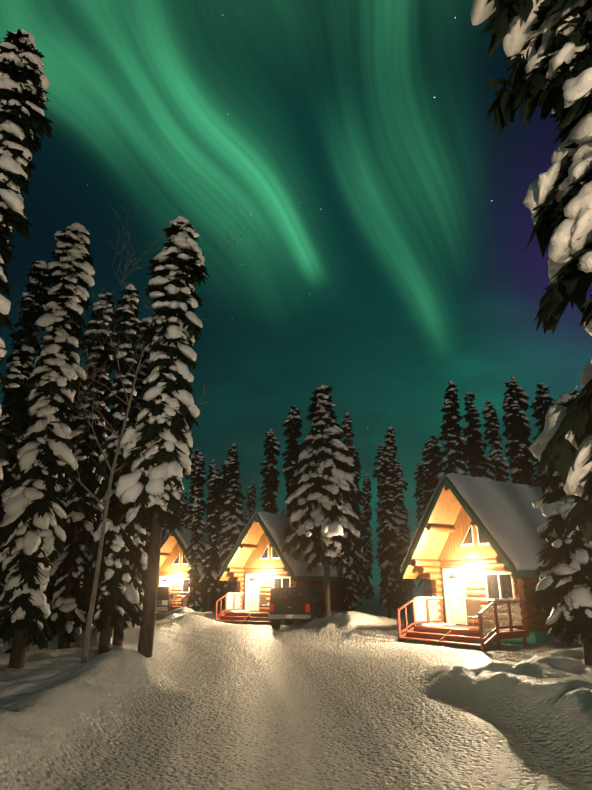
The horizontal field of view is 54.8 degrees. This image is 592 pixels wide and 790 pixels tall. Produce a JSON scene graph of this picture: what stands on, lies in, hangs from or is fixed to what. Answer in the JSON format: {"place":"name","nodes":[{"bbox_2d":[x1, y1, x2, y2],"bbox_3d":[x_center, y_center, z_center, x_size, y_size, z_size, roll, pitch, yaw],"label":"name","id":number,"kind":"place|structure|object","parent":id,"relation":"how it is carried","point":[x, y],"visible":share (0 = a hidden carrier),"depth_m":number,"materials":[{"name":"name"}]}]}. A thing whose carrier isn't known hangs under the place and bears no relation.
{"place":"outdoors","nodes":[
{"label":"outdoors","id":0,"kind":"place"},
{"bbox_2d":[0,585,591,789],"bbox_3d":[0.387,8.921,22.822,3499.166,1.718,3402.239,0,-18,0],"label":"ground","id":1,"kind":"structure","parent":0,"point":[360,697],"depth_m":8.71,"materials":[{"name":"white snow"}]},
{"bbox_2d":[0,356,29,595],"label":"tree","id":2,"kind":"object","parent":1,"relation":"on","point":[12,415],"visible":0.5,"depth_m":14.94,"materials":[{"name":"plant"}]},
{"bbox_2d":[0,28,53,492],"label":"tree","id":3,"kind":"object","parent":1,"relation":"on","point":[24,83],"visible":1,"depth_m":9.71,"materials":[{"name":"green wood"}]},
{"bbox_2d":[0,261,54,571],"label":"tree","id":4,"kind":"object","parent":1,"relation":"on","point":[32,313],"visible":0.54,"depth_m":18.49,"materials":[{"name":"green wood"}]},
{"bbox_2d":[24,394,30,432],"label":"tree","id":5,"kind":"object","parent":1,"relation":"on","point":[28,417],"depth_m":22.48,"materials":[{"name":"green wood"}]},
{"bbox_2d":[4,346,81,653],"bbox_3d":[-6.780,2.148,15.961,1.472,9.877,1.459,-6,-19,18],"label":"tree","id":6,"kind":"object","parent":1,"relation":"on","point":[8,646],"depth_m":15.01,"materials":[{"name":"plant"}]},
{"bbox_2d":[0,222,95,668],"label":"tree","id":7,"kind":"object","parent":1,"relation":"on","point":[32,532],"visible":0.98,"depth_m":12.63,"materials":[{"name":"white wood"}]},
{"bbox_2d":[46,406,78,619],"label":"tree","id":8,"kind":"object","parent":1,"relation":"on","point":[68,481],"visible":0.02,"depth_m":24.62,"materials":[{"name":"green plant"}]},
{"bbox_2d":[43,362,86,611],"bbox_3d":[-8.233,3.263,19.431,1.537,9.533,1.607,-11,-22,37],"label":"tree","id":9,"kind":"object","parent":1,"relation":"on","point":[81,389],"depth_m":19.90,"materials":[{"name":"plant"}]},
{"bbox_2d":[46,290,117,648],"bbox_3d":[-6.474,1.713,17.889,2.212,11.628,1.904,-10,-23,21],"label":"tree","id":10,"kind":"object","parent":1,"relation":"on","point":[85,515],"visible":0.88,"depth_m":17.33,"materials":[{"name":"white wood"}]},
{"bbox_2d":[73,373,110,626],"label":"tree","id":11,"kind":"object","parent":1,"relation":"on","point":[85,597],"depth_m":20.45,"materials":[{"name":"plant"}]},
{"bbox_2d":[85,408,113,624],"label":"tree","id":12,"kind":"object","parent":1,"relation":"on","point":[96,611],"depth_m":22.71,"materials":[{"name":"green plant"}]},
{"bbox_2d":[85,371,118,636],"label":"tree","id":13,"kind":"object","parent":1,"relation":"on","point":[108,426],"depth_m":20.24,"materials":[{"name":"plant"}]},
{"bbox_2d":[84,283,143,653],"bbox_3d":[-4.657,1.551,15.334,1.350,10.074,1.575,-10,-21,29],"label":"tree","id":14,"kind":"object","parent":1,"relation":"on","point":[115,558],"visible":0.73,"depth_m":14.72,"materials":[{"name":"green wood"}]},
{"bbox_2d":[0,190,247,662],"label":"birch","id":15,"kind":"object","parent":1,"relation":"on","point":[105,504],"visible":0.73,"depth_m":13.35,"materials":[{"name":"brown plant"}]},
{"bbox_2d":[98,316,152,646],"bbox_3d":[-4.938,2.215,17.448,1.604,10.202,1.699,-1,-18,2],"label":"tree","id":16,"kind":"object","parent":1,"relation":"on","point":[137,568],"visible":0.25,"depth_m":16.44,"materials":[{"name":"plant"}]},
{"bbox_2d":[142,517,150,554],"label":"tree","id":17,"kind":"object","parent":1,"relation":"on","point":[147,543],"visible":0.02,"depth_m":59.98,"materials":[{"name":"green wood"}]},
{"bbox_2d":[139,587,172,616],"bbox_3d":[-9.462,13.966,38.457,2.400,1.970,6.090,3,-19,-8],"label":"truck","id":18,"kind":"object","parent":1,"relation":"on","point":[164,600],"visible":0.42,"depth_m":37.25,"materials":[{"name":"teal paint"}]},
{"bbox_2d":[115,215,208,657],"bbox_3d":[-2.974,0.359,12.578,1.761,9.903,1.673,-9,-21,29],"label":"tree","id":19,"kind":"object","parent":1,"relation":"on","point":[156,441],"visible":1,"depth_m":12.23,"materials":[{"name":"white wood"}]},
{"bbox_2d":[161,521,167,541],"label":"tree","id":20,"kind":"object","parent":1,"relation":"on","point":[164,528],"visible":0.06,"depth_m":67.49,"materials":[{"name":"green plant"}]},
{"bbox_2d":[165,492,183,534],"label":"tree","id":21,"kind":"object","parent":1,"relation":"on","point":[167,530],"visible":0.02,"depth_m":56.92,"materials":[{"name":"green plant"}]},
{"bbox_2d":[180,491,187,527],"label":"tree","id":22,"kind":"object","parent":1,"relation":"on","point":[184,502],"visible":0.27,"depth_m":79.73,"materials":[{"name":"green plant"}]},
{"bbox_2d":[156,528,231,613],"bbox_3d":[-8.316,14.169,45.581,5.744,6.565,8.945,-6,-19,18],"label":"cabin","id":23,"kind":"object","parent":1,"relation":"on","point":[174,566],"visible":0.44,"depth_m":43.91,"materials":[{"name":"brown wood"}]},
{"bbox_2d":[184,449,204,529],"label":"tree","id":24,"kind":"object","parent":1,"relation":"on","point":[191,476],"visible":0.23,"depth_m":54.81,"materials":[{"name":"plant"}]},
{"bbox_2d":[185,452,208,611],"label":"tree","id":25,"kind":"object","parent":1,"relation":"on","point":[197,507],"visible":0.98,"depth_m":42.80,"materials":[{"name":"green plant"}]},
{"bbox_2d":[197,467,224,611],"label":"tree","id":26,"kind":"object","parent":1,"relation":"on","point":[210,574],"visible":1,"depth_m":39.61,"materials":[{"name":"green plant"}]},
{"bbox_2d":[204,460,218,532],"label":"tree","id":27,"kind":"object","parent":1,"relation":"on","point":[212,466],"visible":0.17,"depth_m":72.38,"materials":[{"name":"plant"}]},
{"bbox_2d":[218,460,231,545],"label":"tree","id":28,"kind":"object","parent":1,"relation":"on","point":[223,493],"visible":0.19,"depth_m":53.19,"materials":[{"name":"plant"}]},
{"bbox_2d":[220,449,242,512],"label":"tree","id":29,"kind":"object","parent":1,"relation":"on","point":[228,451],"visible":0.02,"depth_m":75.05,"materials":[{"name":"green plant"}]},
{"bbox_2d":[217,443,246,605],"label":"tree","id":30,"kind":"object","parent":1,"relation":"on","point":[233,527],"visible":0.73,"depth_m":43.19,"materials":[{"name":"green wood"}]},
{"bbox_2d":[206,410,285,524],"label":"birch","id":31,"kind":"object","parent":1,"relation":"on","point":[250,474],"visible":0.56,"depth_m":47.59,"materials":[{"name":"brown plant"}]},
{"bbox_2d":[245,481,256,522],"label":"tree","id":32,"kind":"object","parent":1,"relation":"on","point":[252,497],"visible":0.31,"depth_m":56.50,"materials":[{"name":"green plant"}]},
{"bbox_2d":[259,429,281,513],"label":"tree","id":33,"kind":"object","parent":1,"relation":"on","point":[269,501],"visible":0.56,"depth_m":50.36,"materials":[{"name":"green plant"}]},
{"bbox_2d":[215,511,356,624],"bbox_3d":[-0.627,10.956,35.896,5.723,6.548,8.945,-11,-21,30],"label":"cabin","id":34,"kind":"object","parent":1,"relation":"on","point":[257,565],"visible":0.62,"depth_m":34.33,"materials":[{"name":"brown wood"}]},
{"bbox_2d":[281,405,305,516],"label":"tree","id":35,"kind":"object","parent":1,"relation":"on","point":[292,452],"visible":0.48,"depth_m":39.11,"materials":[{"name":"green plant"}]},
{"bbox_2d":[268,587,323,628],"bbox_3d":[0.171,11.009,29.593,2.400,1.970,6.090,-3,-19,9],"label":"truck","id":36,"kind":"object","parent":1,"relation":"on","point":[288,605],"visible":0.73,"depth_m":27.08,"materials":[{"name":"black paint"}]},
{"bbox_2d":[304,386,319,432],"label":"tree","id":37,"kind":"object","parent":1,"relation":"on","point":[312,409],"visible":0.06,"depth_m":42.38,"materials":[{"name":"green wood"}]},
{"bbox_2d":[280,385,368,616],"bbox_3d":[1.251,4.625,26.851,4.018,10.902,4.179,17,-25,-41],"label":"tree","id":38,"kind":"object","parent":1,"relation":"on","point":[324,517],"visible":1,"depth_m":26.14,"materials":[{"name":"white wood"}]},
{"bbox_2d":[303,390,386,609],"bbox_3d":[2.941,6.201,40.769,7.966,17.246,8.591,8,-20,-24],"label":"birch","id":39,"kind":"object","parent":1,"relation":"on","point":[356,440],"visible":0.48,"depth_m":41.95,"materials":[{"name":"brown plant"}]},
{"bbox_2d":[333,472,361,610],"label":"tree","id":40,"kind":"object","parent":1,"relation":"on","point":[352,580],"visible":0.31,"depth_m":34.51,"materials":[{"name":"green plant"}]},
{"bbox_2d":[340,411,365,602],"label":"tree","id":41,"kind":"object","parent":1,"relation":"on","point":[348,422],"visible":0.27,"depth_m":58.93,"materials":[{"name":"green plant"}]},
{"bbox_2d":[349,446,366,599],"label":"tree","id":42,"kind":"object","parent":1,"relation":"on","point":[356,554],"visible":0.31,"depth_m":44.25,"materials":[{"name":"green plant"}]},
{"bbox_2d":[356,455,360,597],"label":"tree","id":43,"kind":"object","parent":1,"relation":"on","point":[358,458],"depth_m":75.22,"materials":[{"name":"green plant"}]},
{"bbox_2d":[359,538,366,586],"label":"tree","id":44,"kind":"object","parent":1,"relation":"on","point":[365,561],"visible":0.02,"depth_m":62.06,"materials":[{"name":"green plant"}]},
{"bbox_2d":[359,474,373,598],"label":"tree","id":45,"kind":"object","parent":1,"relation":"on","point":[367,591],"visible":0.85,"depth_m":71.23,"materials":[{"name":"green plant"}]},
{"bbox_2d":[372,443,400,605],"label":"tree","id":46,"kind":"object","parent":1,"relation":"on","point":[379,509],"visible":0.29,"depth_m":49.31,"materials":[{"name":"green plant"}]},
{"bbox_2d":[379,446,402,617],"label":"tree","id":47,"kind":"object","parent":1,"relation":"on","point":[389,535],"visible":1,"depth_m":30.39,"materials":[{"name":"green plant"}]},
{"bbox_2d":[381,426,403,608],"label":"tree","id":48,"kind":"object","parent":1,"relation":"on","point":[389,440],"visible":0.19,"depth_m":43.69,"materials":[{"name":"green plant"}]},
{"bbox_2d":[392,459,415,612],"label":"tree","id":49,"kind":"object","parent":1,"relation":"on","point":[407,585],"visible":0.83,"depth_m":36.06,"materials":[{"name":"green plant"}]},
{"bbox_2d":[404,509,411,547],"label":"tree","id":50,"kind":"object","parent":1,"relation":"on","point":[408,533],"visible":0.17,"depth_m":85.18,"materials":[{"name":"green plant"}]},
{"bbox_2d":[413,462,428,596],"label":"tree","id":51,"kind":"object","parent":1,"relation":"on","point":[417,494],"visible":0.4,"depth_m":69.92,"materials":[{"name":"green plant"}]},
{"bbox_2d":[418,440,434,604],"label":"tree","id":52,"kind":"object","parent":1,"relation":"on","point":[427,590],"visible":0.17,"depth_m":51.62,"materials":[{"name":"green plant"}]},
{"bbox_2d":[424,434,444,498],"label":"tree","id":53,"kind":"object","parent":1,"relation":"on","point":[433,467],"visible":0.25,"depth_m":41.55,"materials":[{"name":"green plant"}]},
{"bbox_2d":[434,380,470,486],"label":"tree","id":54,"kind":"object","parent":1,"relation":"on","point":[455,461],"visible":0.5,"depth_m":34.50,"materials":[{"name":"green wood"}]},
{"bbox_2d":[462,392,495,479],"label":"tree","id":55,"kind":"object","parent":1,"relation":"on","point":[477,462],"visible":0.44,"depth_m":49.66,"materials":[{"name":"green wood"}]},
{"bbox_2d":[396,473,585,650],"bbox_3d":[8.812,6.826,23.503,9.445,6.563,5.729,13,-22,-33],"label":"cabin","id":56,"kind":"object","parent":1,"relation":"on","point":[476,546],"visible":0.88,"depth_m":21.99,"materials":[{"name":"brown wood"}]},
{"bbox_2d":[481,399,509,481],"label":"tree","id":57,"kind":"object","parent":1,"relation":"on","point":[501,469],"visible":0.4,"depth_m":59.78,"materials":[{"name":"green plant"}]},
{"bbox_2d":[501,393,520,482],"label":"tree","id":58,"kind":"object","parent":1,"relation":"on","point":[508,400],"visible":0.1,"depth_m":37.33,"materials":[{"name":"green plant"}]},
{"bbox_2d":[501,375,532,483],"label":"tree","id":59,"kind":"object","parent":1,"relation":"on","point":[515,391],"visible":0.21,"depth_m":42.47,"materials":[{"name":"green wood"}]},
{"bbox_2d":[504,400,534,485],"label":"tree","id":60,"kind":"object","parent":1,"relation":"on","point":[522,469],"visible":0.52,"depth_m":30.31,"materials":[{"name":"green plant"}]},
{"bbox_2d":[470,0,591,544],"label":"branches","id":61,"kind":"object","parent":1,"relation":"on","point":[547,44],"visible":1,"depth_m":5.50,"materials":[{"name":"white wood"}]},
{"bbox_2d":[529,452,538,486],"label":"tree","id":62,"kind":"object","parent":1,"relation":"on","point":[531,457],"visible":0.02,"depth_m":52.40,"materials":[{"name":"green plant"}]},
{"bbox_2d":[532,440,542,486],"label":"tree","id":63,"kind":"object","parent":1,"relation":"on","point":[536,462],"visible":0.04,"depth_m":66.39,"materials":[{"name":"green plant"}]},
{"bbox_2d":[529,382,553,470],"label":"tree","id":64,"kind":"object","parent":1,"relation":"on","point":[538,405],"visible":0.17,"depth_m":45.28,"materials":[{"name":"green wood"}]},
{"bbox_2d":[526,391,591,665],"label":"tree","id":65,"kind":"object","parent":1,"relation":"on","point":[564,571],"visible":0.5,"depth_m":12.73,"materials":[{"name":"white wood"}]},
{"bbox_2d":[570,387,591,434],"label":"tree","id":66,"kind":"object","parent":1,"relation":"on","point":[574,393],"visible":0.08,"depth_m":26.72,"materials":[{"name":"green wood"}]},
{"bbox_2d":[0,0,591,584],"label":"sky","id":67,"kind":"structure","parent":0,"point":[386,238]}
]}

